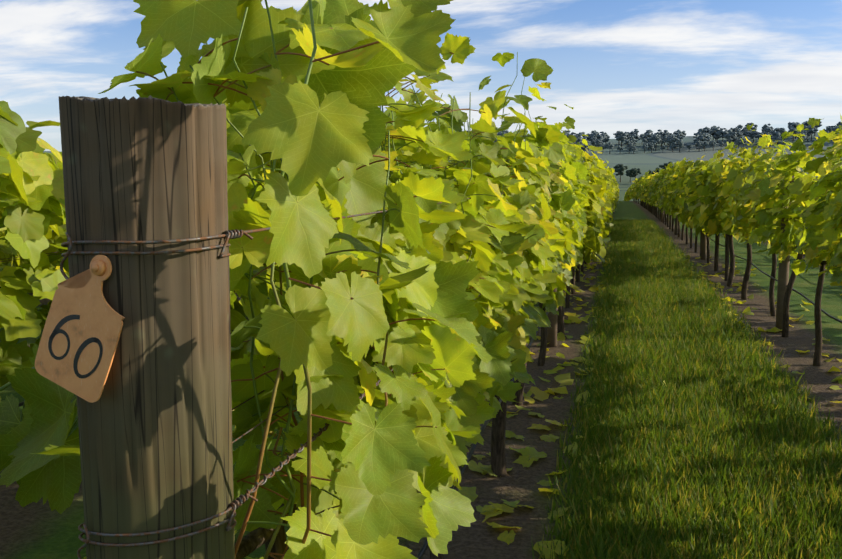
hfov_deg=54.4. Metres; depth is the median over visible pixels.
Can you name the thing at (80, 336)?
tag
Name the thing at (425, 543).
drip pipe
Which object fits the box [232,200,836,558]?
trunks
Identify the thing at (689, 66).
sky
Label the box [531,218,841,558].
grass
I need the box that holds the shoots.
[0,0,530,558]
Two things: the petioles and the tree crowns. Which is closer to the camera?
the petioles
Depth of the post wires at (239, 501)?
0.89 m
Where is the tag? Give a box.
[35,255,124,402]
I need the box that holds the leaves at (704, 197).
[0,123,841,420]
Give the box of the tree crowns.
[467,119,841,176]
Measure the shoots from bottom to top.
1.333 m
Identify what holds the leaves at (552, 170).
on the ground at (38, 530)
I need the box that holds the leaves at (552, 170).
[0,52,841,558]
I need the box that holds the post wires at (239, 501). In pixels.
[60,193,523,558]
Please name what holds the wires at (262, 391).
attached to the posts at (783, 275)
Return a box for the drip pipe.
[19,237,841,558]
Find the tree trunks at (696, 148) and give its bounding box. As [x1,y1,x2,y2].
[538,132,814,182]
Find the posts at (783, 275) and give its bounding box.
[29,154,828,346]
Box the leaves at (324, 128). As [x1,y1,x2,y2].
[0,0,538,558]
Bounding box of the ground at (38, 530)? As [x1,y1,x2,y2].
[0,132,841,558]
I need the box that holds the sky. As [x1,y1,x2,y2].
[0,0,841,151]
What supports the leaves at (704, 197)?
on the ground at (38, 530)
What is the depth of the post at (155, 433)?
0.86 m
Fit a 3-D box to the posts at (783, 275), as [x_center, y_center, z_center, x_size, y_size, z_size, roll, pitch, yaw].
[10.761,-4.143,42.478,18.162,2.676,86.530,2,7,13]
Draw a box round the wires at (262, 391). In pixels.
[0,187,841,557]
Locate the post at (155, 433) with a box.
[59,95,234,558]
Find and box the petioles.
[19,28,516,558]
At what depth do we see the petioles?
1.24 m
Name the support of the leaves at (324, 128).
on the ground at (38, 530)

